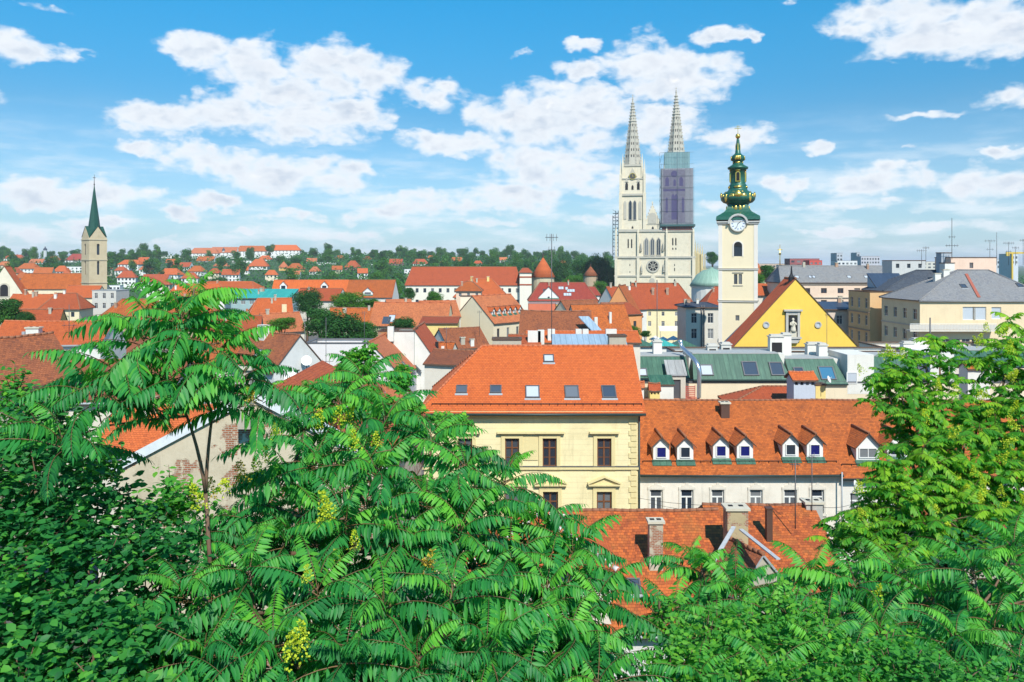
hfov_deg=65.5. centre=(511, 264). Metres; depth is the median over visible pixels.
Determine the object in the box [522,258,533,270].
tree
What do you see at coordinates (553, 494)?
window
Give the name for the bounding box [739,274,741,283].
window
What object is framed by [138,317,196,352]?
town house
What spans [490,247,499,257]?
tree
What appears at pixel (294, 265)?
hill house
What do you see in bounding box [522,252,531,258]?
tree
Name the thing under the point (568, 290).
town house
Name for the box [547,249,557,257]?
tree
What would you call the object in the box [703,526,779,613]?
town house
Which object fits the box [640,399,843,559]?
town house
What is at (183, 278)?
hill house
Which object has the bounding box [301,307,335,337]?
tree
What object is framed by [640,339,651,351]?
market kiosk
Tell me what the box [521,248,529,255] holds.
tree
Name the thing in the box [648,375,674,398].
roof hut
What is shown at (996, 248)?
aerial mast
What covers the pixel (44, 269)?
hill house
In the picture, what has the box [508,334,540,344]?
town house
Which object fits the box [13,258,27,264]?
tree
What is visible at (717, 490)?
window
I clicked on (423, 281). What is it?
town house
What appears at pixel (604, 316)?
town house
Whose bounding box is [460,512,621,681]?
town house
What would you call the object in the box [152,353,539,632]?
sumac tree
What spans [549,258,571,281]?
tree
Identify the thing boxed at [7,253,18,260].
tree
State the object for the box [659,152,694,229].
scaffold
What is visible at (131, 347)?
town house
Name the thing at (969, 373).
chimney stack
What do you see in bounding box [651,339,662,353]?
chimney stack
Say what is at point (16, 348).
town house
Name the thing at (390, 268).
tree
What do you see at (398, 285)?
tree
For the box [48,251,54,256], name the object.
tree
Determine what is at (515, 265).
tree
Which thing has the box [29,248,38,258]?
tree
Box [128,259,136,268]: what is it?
tree
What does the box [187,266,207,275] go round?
hill house
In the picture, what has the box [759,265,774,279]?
tree
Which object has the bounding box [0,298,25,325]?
tree
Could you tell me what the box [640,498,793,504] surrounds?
overhead wire
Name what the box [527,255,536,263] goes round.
tree
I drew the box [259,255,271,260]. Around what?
hill house
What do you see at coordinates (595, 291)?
town house
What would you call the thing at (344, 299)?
tree
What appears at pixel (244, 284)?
town house
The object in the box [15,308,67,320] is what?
town house
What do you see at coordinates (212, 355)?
town house
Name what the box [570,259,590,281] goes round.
tree
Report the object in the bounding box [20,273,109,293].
church
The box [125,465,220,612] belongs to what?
shrub
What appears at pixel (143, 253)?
tree
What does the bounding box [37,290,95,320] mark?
town house
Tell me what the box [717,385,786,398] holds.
town house
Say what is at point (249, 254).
tree
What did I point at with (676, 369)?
roof hut
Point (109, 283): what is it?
tree
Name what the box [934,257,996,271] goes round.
penthouse
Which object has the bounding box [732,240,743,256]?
window
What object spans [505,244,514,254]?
tree
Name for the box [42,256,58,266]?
tree
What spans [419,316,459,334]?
town house
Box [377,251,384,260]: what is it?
tree
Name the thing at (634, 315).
town house
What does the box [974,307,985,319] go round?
window
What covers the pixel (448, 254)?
tree
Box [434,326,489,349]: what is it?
town house
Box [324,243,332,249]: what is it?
tree
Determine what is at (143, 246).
tree
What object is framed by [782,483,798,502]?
window
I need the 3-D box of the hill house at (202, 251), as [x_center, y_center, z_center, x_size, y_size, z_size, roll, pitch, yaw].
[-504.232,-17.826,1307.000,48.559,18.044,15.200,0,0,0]
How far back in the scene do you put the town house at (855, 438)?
68.94 m
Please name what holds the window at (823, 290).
in the town house at (825, 283)
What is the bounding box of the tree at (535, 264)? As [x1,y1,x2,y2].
[533,261,539,270]
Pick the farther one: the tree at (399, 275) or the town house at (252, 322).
the tree at (399, 275)
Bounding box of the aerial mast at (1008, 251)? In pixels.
[1006,242,1011,264]
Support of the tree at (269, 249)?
on the ground
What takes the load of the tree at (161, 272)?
on the ground
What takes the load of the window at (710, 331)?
in the town house at (697, 322)
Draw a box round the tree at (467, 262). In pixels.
[462,258,473,265]
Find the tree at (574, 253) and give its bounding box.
[570,250,579,258]
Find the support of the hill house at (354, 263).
on the ground
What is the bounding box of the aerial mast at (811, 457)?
[808,454,815,510]
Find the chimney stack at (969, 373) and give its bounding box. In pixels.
[957,363,989,398]
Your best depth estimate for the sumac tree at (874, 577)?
8.84 m
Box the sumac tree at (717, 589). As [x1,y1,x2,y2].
[612,535,880,681]
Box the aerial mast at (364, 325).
[364,311,364,340]
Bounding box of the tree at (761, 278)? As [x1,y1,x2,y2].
[758,273,765,282]
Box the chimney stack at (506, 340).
[492,337,521,344]
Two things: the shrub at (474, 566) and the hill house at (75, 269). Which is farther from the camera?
the hill house at (75, 269)
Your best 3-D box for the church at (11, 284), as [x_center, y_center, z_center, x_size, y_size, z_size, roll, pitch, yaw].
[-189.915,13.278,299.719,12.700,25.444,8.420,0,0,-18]
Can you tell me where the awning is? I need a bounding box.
[658,326,676,337]
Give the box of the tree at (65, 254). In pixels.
[60,251,68,257]
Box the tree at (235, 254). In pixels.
[231,250,240,259]
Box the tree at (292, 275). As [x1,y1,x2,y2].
[285,267,300,279]
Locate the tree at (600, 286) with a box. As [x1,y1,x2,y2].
[593,281,607,293]
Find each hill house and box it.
[0,261,9,266]
[12,267,22,274]
[17,272,26,279]
[18,263,39,272]
[29,259,44,263]
[33,267,55,272]
[55,266,71,272]
[65,254,80,261]
[67,267,80,272]
[109,285,122,288]
[114,267,128,276]
[116,271,138,287]
[117,260,143,270]
[136,257,149,261]
[138,266,153,275]
[141,274,172,288]
[157,277,172,288]
[158,268,183,278]
[172,262,193,269]
[180,272,199,282]
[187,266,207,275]
[190,248,219,258]
[196,256,215,261]
[208,268,221,278]
[212,247,238,257]
[221,269,240,280]
[238,246,266,257]
[247,259,270,269]
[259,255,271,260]
[265,270,278,280]
[267,245,301,257]
[278,262,287,270]
[287,263,304,271]
[306,258,316,262]
[309,267,320,274]
[332,266,342,273]
[345,261,360,269]
[357,268,367,278]
[388,259,403,264]
[412,259,427,265]
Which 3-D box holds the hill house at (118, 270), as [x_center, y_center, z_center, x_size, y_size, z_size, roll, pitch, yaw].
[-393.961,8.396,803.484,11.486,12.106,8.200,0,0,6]
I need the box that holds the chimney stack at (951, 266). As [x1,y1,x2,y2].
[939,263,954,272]
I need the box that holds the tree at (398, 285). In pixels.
[396,279,401,294]
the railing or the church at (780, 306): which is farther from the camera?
the church at (780, 306)
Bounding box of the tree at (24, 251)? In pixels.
[22,249,29,255]
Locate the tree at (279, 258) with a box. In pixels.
[275,256,285,264]
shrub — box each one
[0,360,132,652]
[0,379,232,681]
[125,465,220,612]
[200,501,628,681]
[629,576,941,681]
[745,517,1023,678]
[850,632,1023,681]
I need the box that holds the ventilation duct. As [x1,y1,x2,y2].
[678,340,701,398]
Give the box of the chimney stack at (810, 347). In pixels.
[804,342,816,353]
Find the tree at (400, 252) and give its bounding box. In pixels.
[395,245,403,255]
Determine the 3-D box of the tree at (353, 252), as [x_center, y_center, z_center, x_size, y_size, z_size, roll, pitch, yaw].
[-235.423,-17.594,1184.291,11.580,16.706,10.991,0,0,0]
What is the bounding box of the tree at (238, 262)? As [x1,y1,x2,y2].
[233,257,247,271]
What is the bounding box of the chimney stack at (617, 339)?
[607,334,626,344]
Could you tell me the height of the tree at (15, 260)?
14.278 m
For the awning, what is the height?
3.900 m
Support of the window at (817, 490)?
in the town house at (696, 452)
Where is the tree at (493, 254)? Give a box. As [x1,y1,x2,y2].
[488,249,497,261]
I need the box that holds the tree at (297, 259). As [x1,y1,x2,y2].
[290,257,302,263]
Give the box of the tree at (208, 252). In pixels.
[205,250,213,255]
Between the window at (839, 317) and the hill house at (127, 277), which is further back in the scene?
the hill house at (127, 277)
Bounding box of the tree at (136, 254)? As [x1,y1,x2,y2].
[131,252,138,259]
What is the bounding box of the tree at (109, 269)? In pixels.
[107,261,112,274]
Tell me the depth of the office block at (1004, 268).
564.04 m
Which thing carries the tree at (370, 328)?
on the ground
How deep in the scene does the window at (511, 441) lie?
61.91 m
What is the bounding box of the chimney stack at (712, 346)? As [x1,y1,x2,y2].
[705,343,718,349]
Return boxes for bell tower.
[81,177,107,288]
[716,128,759,344]
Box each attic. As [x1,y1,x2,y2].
[460,295,470,309]
[867,273,899,287]
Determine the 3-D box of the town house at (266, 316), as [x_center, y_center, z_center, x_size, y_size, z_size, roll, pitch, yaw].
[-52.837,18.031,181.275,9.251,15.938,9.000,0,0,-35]
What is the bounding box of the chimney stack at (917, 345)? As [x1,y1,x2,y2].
[908,337,926,347]
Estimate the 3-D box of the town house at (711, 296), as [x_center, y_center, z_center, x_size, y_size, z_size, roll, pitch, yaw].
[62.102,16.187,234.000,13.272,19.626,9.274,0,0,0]
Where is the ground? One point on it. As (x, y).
(1021, 271)
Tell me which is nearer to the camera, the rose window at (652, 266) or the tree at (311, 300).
the tree at (311, 300)
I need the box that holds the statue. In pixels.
[790,318,796,336]
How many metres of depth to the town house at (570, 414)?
62.13 m
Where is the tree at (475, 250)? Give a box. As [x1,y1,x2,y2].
[473,247,478,256]
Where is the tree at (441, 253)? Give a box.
[435,250,444,257]
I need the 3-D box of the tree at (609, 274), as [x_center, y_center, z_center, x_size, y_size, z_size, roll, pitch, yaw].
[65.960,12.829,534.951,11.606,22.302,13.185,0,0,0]
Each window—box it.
[0,283,9,296]
[454,431,479,469]
[497,431,526,469]
[497,475,528,516]
[534,475,566,512]
[535,431,564,469]
[588,475,620,507]
[589,431,619,469]
[644,237,648,255]
[646,260,659,272]
[648,483,664,508]
[650,237,654,255]
[656,237,660,255]
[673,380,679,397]
[678,483,695,508]
[691,313,696,322]
[691,329,696,338]
[708,313,712,322]
[708,329,712,338]
[709,483,725,502]
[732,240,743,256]
[734,274,736,283]
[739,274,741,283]
[748,483,764,502]
[763,321,769,327]
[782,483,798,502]
[809,483,826,515]
[815,321,821,327]
[821,288,826,292]
[837,315,841,323]
[846,372,856,383]
[850,493,860,509]
[894,307,896,316]
[894,327,896,336]
[914,309,916,319]
[963,307,974,319]
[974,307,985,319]
[992,307,1000,318]
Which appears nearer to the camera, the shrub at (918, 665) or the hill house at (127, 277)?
the shrub at (918, 665)
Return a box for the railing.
[686,386,694,398]
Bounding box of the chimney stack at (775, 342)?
[767,334,784,352]
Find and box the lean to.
[377,328,398,335]
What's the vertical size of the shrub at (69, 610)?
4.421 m
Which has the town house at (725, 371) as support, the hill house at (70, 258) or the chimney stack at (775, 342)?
the chimney stack at (775, 342)
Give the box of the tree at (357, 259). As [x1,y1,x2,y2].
[352,256,362,264]
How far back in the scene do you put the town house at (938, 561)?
46.00 m
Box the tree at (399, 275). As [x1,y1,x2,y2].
[393,273,402,279]
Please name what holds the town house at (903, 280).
on the ground
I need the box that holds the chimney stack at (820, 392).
[814,382,826,398]
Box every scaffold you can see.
[612,210,618,257]
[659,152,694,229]
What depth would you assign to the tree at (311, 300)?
230.34 m
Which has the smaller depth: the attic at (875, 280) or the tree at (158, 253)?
the attic at (875, 280)
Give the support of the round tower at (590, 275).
on the ground
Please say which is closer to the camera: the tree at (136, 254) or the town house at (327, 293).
the town house at (327, 293)
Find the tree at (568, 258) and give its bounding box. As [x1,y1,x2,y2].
[562,255,571,266]
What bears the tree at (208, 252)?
on the ground
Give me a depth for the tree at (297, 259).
964.70 m
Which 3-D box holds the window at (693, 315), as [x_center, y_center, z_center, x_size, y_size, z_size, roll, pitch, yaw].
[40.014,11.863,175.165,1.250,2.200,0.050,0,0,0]
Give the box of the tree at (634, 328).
[632,326,640,334]
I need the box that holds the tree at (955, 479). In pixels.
[804,311,1023,581]
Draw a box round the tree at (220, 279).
[211,276,228,280]
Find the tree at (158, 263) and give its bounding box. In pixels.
[154,258,160,268]
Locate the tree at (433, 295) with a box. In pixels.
[427,291,442,299]
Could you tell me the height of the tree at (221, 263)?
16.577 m
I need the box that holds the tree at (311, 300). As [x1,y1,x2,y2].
[290,287,323,341]
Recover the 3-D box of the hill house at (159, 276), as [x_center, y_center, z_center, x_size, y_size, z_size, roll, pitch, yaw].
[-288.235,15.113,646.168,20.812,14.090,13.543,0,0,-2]
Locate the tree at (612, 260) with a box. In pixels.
[605,256,614,265]
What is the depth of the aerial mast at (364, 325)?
111.98 m
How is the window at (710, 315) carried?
in the town house at (697, 322)
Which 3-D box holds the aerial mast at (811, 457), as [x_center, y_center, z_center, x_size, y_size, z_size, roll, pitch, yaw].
[18.078,13.409,48.000,0.500,4.120,0.700,0,0,0]
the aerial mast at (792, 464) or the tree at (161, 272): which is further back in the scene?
the tree at (161, 272)
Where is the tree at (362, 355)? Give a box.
[320,340,477,591]
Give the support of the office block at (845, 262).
on the ground
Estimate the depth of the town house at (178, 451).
33.00 m
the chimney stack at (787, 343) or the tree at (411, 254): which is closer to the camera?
the chimney stack at (787, 343)
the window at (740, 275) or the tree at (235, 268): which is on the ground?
the tree at (235, 268)
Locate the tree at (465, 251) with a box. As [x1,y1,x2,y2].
[459,247,468,256]
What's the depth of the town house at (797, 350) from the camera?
105.00 m
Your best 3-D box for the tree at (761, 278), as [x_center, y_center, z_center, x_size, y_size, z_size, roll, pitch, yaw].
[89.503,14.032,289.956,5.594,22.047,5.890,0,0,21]
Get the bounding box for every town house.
[0,320,125,358]
[0,331,76,537]
[0,358,206,546]
[10,289,53,308]
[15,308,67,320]
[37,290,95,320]
[92,289,129,315]
[98,396,220,600]
[101,298,158,315]
[109,360,425,678]
[123,328,167,355]
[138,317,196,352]
[167,293,221,312]
[170,283,230,312]
[193,337,243,403]
[204,309,262,336]
[206,280,266,288]
[231,287,298,312]
[233,324,321,384]
[248,294,292,314]
[259,309,306,338]
[272,280,348,290]
[299,286,347,332]
[329,305,372,332]
[334,365,385,392]
[346,279,398,305]
[367,333,421,394]
[370,301,452,334]
[380,383,412,397]
[385,298,411,301]
[404,266,519,303]
[413,322,443,401]
[419,300,460,326]
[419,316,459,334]
[422,344,645,584]
[423,348,473,399]
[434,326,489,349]
[437,341,457,348]
[453,276,505,299]
[454,277,482,310]
[460,293,523,344]
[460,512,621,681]
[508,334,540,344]
[518,268,532,309]
[518,310,600,333]
[525,329,641,379]
[527,280,598,301]
[528,302,558,309]
[552,334,626,344]
[554,299,597,310]
[562,507,722,681]
[569,303,632,329]
[588,286,600,299]
[598,283,647,341]
[600,302,642,338]
[609,284,642,317]
[630,281,692,342]
[640,346,1023,399]
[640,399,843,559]
[666,347,899,353]
[674,297,717,346]
[698,498,850,662]
[699,286,717,304]
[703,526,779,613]
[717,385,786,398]
[758,283,768,305]
[764,262,881,301]
[810,398,1023,561]
[818,296,848,334]
[847,290,888,345]
[858,341,999,373]
[861,270,935,291]
[879,269,1023,372]
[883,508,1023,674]
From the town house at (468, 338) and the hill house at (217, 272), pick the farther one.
the hill house at (217, 272)
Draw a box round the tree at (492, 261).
[484,257,496,265]
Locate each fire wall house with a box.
[307,338,373,365]
[387,326,417,364]
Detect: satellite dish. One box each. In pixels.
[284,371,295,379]
[301,356,311,367]
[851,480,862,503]
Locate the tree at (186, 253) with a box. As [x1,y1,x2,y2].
[179,248,192,261]
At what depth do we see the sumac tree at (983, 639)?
7.74 m
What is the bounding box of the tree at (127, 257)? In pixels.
[122,255,133,259]
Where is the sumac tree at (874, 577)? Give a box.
[765,536,991,679]
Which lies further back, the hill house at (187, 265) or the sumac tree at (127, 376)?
the hill house at (187, 265)
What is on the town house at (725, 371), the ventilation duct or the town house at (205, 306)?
the ventilation duct
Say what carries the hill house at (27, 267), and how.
on the ground
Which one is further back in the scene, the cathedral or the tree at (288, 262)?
the tree at (288, 262)
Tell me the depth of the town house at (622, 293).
205.52 m
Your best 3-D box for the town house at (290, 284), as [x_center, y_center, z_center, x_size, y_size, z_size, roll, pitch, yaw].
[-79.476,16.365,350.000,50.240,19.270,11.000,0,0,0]
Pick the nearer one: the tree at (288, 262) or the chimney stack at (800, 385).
the chimney stack at (800, 385)
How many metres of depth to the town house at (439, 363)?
95.81 m
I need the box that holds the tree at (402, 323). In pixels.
[388,316,416,327]
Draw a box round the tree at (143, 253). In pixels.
[139,250,148,256]
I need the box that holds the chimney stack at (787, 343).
[781,332,792,354]
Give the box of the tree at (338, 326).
[316,309,361,337]
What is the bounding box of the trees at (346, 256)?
[0,252,614,298]
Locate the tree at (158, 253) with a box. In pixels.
[153,244,162,258]
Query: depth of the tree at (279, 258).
1001.80 m
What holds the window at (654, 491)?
in the town house at (696, 452)
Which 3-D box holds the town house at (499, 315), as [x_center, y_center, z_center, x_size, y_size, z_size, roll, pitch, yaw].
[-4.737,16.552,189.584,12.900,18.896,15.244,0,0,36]
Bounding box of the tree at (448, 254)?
[443,252,452,258]
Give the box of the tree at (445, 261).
[439,256,451,265]
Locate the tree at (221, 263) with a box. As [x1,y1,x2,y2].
[215,258,226,269]
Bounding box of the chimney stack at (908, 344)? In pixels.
[899,341,915,352]
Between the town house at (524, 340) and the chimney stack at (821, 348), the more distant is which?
the chimney stack at (821, 348)
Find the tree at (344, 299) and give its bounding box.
[328,291,366,308]
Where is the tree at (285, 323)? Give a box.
[265,317,296,332]
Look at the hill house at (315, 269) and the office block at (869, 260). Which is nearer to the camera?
the office block at (869, 260)
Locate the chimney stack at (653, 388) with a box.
[647,382,660,398]
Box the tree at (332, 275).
[327,271,338,279]
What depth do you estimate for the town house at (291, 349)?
92.25 m
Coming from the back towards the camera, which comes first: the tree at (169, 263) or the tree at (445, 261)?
the tree at (169, 263)
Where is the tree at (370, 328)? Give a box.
[349,321,379,337]
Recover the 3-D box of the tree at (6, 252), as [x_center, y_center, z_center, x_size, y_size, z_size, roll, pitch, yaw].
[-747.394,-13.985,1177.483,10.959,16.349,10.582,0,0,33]
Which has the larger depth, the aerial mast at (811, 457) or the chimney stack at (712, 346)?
the chimney stack at (712, 346)
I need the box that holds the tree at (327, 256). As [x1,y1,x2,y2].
[321,248,332,261]
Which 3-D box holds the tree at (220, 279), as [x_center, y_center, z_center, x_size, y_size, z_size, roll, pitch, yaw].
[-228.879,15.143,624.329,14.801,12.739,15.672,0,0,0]
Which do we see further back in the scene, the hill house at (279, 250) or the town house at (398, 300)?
the hill house at (279, 250)
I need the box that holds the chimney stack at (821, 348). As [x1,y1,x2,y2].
[815,342,828,355]
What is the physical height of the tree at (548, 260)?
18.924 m
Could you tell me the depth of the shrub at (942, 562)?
10.54 m
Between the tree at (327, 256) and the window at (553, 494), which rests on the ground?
the tree at (327, 256)
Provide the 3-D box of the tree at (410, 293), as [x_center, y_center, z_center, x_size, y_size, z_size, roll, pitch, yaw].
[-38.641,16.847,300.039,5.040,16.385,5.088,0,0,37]
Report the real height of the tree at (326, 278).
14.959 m
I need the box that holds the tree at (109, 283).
[107,276,118,284]
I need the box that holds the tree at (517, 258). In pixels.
[511,252,523,264]
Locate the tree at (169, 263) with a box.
[167,260,172,267]
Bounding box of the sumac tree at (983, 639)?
[849,509,1023,681]
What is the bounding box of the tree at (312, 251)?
[310,247,318,256]
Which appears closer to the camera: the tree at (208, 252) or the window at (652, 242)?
the window at (652, 242)
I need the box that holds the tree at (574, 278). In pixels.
[563,275,582,281]
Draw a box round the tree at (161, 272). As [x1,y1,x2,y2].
[156,269,164,273]
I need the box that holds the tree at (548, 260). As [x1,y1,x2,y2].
[545,255,556,264]
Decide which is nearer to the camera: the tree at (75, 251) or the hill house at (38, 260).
the hill house at (38, 260)
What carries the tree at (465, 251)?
on the ground
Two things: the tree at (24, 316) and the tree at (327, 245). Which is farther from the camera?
the tree at (327, 245)
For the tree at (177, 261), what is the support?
on the ground
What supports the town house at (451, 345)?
on the ground
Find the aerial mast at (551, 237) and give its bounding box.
[545,234,557,344]
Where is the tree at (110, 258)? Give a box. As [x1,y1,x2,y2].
[107,251,114,264]
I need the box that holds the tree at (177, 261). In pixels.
[170,257,182,271]
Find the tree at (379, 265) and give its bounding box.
[373,257,388,276]
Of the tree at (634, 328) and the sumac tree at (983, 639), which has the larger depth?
the tree at (634, 328)
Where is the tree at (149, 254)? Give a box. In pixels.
[147,251,153,258]
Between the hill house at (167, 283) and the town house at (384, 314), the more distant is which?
the hill house at (167, 283)
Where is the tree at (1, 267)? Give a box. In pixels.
[0,263,16,271]
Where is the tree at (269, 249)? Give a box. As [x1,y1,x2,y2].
[265,244,274,255]
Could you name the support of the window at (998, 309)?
in the town house at (960, 304)
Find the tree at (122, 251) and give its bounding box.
[119,249,125,255]
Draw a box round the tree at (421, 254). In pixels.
[415,249,427,259]
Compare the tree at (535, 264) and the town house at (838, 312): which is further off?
the tree at (535, 264)
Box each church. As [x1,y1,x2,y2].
[0,266,28,323]
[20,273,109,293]
[66,285,103,302]
[726,277,858,346]
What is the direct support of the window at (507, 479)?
in the town house at (570, 414)
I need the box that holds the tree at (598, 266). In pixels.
[588,253,611,296]
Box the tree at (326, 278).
[320,276,331,279]
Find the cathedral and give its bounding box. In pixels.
[614,88,705,297]
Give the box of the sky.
[0,0,1023,265]
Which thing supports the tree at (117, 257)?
on the ground
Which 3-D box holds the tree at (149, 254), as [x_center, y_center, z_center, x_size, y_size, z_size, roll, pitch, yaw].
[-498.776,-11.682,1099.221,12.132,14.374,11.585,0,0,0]
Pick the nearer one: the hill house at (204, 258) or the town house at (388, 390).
the town house at (388, 390)
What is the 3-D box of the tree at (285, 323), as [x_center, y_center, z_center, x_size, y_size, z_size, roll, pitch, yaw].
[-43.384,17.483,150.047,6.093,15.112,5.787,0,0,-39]
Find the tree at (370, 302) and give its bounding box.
[356,298,380,306]
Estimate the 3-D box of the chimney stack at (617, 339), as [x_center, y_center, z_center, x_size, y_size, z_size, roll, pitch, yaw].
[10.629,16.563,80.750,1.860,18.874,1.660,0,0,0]
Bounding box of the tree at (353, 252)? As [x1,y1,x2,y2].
[350,247,356,256]
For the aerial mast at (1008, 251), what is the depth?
170.00 m
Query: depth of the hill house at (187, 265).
903.05 m
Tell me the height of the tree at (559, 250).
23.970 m
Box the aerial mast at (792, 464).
[790,459,800,528]
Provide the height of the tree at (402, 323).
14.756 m
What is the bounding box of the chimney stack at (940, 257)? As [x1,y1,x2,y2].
[935,252,951,272]
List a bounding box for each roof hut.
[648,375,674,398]
[664,360,686,398]
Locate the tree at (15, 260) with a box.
[7,258,20,264]
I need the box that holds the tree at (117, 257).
[112,252,121,260]
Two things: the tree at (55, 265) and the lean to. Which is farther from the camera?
the tree at (55, 265)
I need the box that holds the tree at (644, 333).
[640,330,650,340]
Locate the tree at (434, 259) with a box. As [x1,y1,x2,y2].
[427,255,438,265]
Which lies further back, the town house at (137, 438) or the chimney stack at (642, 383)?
the chimney stack at (642, 383)
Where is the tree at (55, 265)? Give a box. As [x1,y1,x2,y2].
[47,262,59,268]
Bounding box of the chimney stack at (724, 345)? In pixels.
[718,342,731,349]
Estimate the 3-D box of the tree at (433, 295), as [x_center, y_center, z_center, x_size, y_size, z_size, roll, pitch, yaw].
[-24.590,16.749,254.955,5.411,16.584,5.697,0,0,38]
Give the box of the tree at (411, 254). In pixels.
[405,250,415,259]
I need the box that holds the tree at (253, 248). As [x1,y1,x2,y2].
[245,247,254,259]
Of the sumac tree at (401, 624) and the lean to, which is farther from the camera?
the lean to
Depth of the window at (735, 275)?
150.41 m
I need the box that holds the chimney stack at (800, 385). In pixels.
[784,370,818,398]
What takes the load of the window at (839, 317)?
in the town house at (838, 312)
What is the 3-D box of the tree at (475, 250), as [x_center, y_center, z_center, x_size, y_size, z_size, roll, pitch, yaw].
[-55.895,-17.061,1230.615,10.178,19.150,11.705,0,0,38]
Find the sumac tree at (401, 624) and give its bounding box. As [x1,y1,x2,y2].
[71,523,562,681]
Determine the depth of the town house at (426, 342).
122.00 m
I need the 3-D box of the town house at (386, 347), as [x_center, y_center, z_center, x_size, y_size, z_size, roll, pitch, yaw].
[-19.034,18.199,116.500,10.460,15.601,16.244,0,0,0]
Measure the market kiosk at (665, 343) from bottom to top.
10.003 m
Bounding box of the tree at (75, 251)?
[69,249,80,253]
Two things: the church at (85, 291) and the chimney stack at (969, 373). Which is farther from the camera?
the church at (85, 291)
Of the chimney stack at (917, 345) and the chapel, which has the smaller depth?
the chimney stack at (917, 345)
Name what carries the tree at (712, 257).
on the ground
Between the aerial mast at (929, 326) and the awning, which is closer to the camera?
the aerial mast at (929, 326)
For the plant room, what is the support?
on the ground
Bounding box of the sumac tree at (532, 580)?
[404,450,679,681]
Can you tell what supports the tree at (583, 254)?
on the ground
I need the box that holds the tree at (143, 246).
[138,243,148,253]
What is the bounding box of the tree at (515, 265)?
[508,262,519,268]
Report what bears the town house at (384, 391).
on the ground
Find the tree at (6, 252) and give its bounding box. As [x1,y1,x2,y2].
[3,249,10,257]
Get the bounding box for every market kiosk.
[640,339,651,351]
[650,338,677,351]
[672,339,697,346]
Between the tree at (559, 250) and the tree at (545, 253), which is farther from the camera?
the tree at (545, 253)
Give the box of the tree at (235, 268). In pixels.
[229,264,245,278]
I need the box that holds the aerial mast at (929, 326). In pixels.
[929,318,930,344]
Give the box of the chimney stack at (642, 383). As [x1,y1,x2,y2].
[640,380,644,398]
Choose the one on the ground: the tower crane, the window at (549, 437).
the tower crane
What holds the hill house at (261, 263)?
on the ground
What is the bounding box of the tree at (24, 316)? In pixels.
[16,310,35,320]
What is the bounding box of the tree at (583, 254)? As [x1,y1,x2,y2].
[575,253,585,259]
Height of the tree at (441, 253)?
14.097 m
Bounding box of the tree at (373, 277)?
[367,271,380,279]
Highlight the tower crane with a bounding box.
[1005,252,1023,278]
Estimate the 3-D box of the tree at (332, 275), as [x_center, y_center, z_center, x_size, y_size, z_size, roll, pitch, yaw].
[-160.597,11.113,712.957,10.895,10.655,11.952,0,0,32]
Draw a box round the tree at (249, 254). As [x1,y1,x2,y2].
[245,249,254,259]
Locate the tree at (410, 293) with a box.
[403,288,415,299]
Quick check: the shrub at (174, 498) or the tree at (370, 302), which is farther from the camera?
the tree at (370, 302)
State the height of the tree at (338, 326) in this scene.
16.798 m
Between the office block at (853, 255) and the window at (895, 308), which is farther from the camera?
the office block at (853, 255)
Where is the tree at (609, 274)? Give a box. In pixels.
[602,267,614,285]
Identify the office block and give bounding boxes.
[759,264,783,272]
[784,258,819,264]
[805,260,821,264]
[831,253,842,260]
[831,261,856,264]
[851,253,859,260]
[855,256,879,264]
[900,261,934,274]
[996,259,998,273]
[999,254,1017,281]
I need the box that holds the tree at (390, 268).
[384,265,393,275]
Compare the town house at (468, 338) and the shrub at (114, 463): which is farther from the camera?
the town house at (468, 338)
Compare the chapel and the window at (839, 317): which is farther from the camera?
the chapel
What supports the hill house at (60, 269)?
on the ground
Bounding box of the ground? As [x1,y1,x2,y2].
[1,257,1023,679]
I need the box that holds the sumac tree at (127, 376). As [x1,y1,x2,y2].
[0,270,318,600]
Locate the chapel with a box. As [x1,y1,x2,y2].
[689,267,717,301]
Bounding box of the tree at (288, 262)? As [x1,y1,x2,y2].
[280,259,291,266]
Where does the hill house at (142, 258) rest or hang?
on the ground
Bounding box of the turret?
[43,247,46,256]
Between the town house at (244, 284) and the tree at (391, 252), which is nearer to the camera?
the town house at (244, 284)
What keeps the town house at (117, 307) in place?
on the ground
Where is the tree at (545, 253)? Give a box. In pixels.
[541,250,548,256]
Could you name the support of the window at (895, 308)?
in the town house at (960, 304)
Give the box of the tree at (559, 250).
[556,246,563,258]
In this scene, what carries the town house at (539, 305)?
on the ground
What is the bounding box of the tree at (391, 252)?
[386,250,394,258]
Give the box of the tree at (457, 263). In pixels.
[452,259,464,265]
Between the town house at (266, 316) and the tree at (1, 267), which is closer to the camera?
the town house at (266, 316)
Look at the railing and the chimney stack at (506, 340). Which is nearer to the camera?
the chimney stack at (506, 340)
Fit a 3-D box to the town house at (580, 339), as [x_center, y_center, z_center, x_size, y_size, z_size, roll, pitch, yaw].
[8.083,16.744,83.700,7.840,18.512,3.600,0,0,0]
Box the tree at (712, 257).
[706,252,717,266]
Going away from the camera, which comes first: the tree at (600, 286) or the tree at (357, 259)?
the tree at (600, 286)
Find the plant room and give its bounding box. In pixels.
[882,260,925,273]
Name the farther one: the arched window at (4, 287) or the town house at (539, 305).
the arched window at (4, 287)
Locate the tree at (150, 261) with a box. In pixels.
[143,258,156,273]
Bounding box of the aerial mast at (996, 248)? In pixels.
[996,232,996,264]
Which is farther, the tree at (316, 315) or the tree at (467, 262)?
the tree at (467, 262)
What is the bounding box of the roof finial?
[788,266,793,280]
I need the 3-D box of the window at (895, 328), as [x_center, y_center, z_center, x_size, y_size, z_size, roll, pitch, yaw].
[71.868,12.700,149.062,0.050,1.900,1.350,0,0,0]
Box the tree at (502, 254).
[497,251,506,256]
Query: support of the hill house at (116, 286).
on the ground
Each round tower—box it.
[532,255,554,291]
[583,264,597,285]
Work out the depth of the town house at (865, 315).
159.22 m

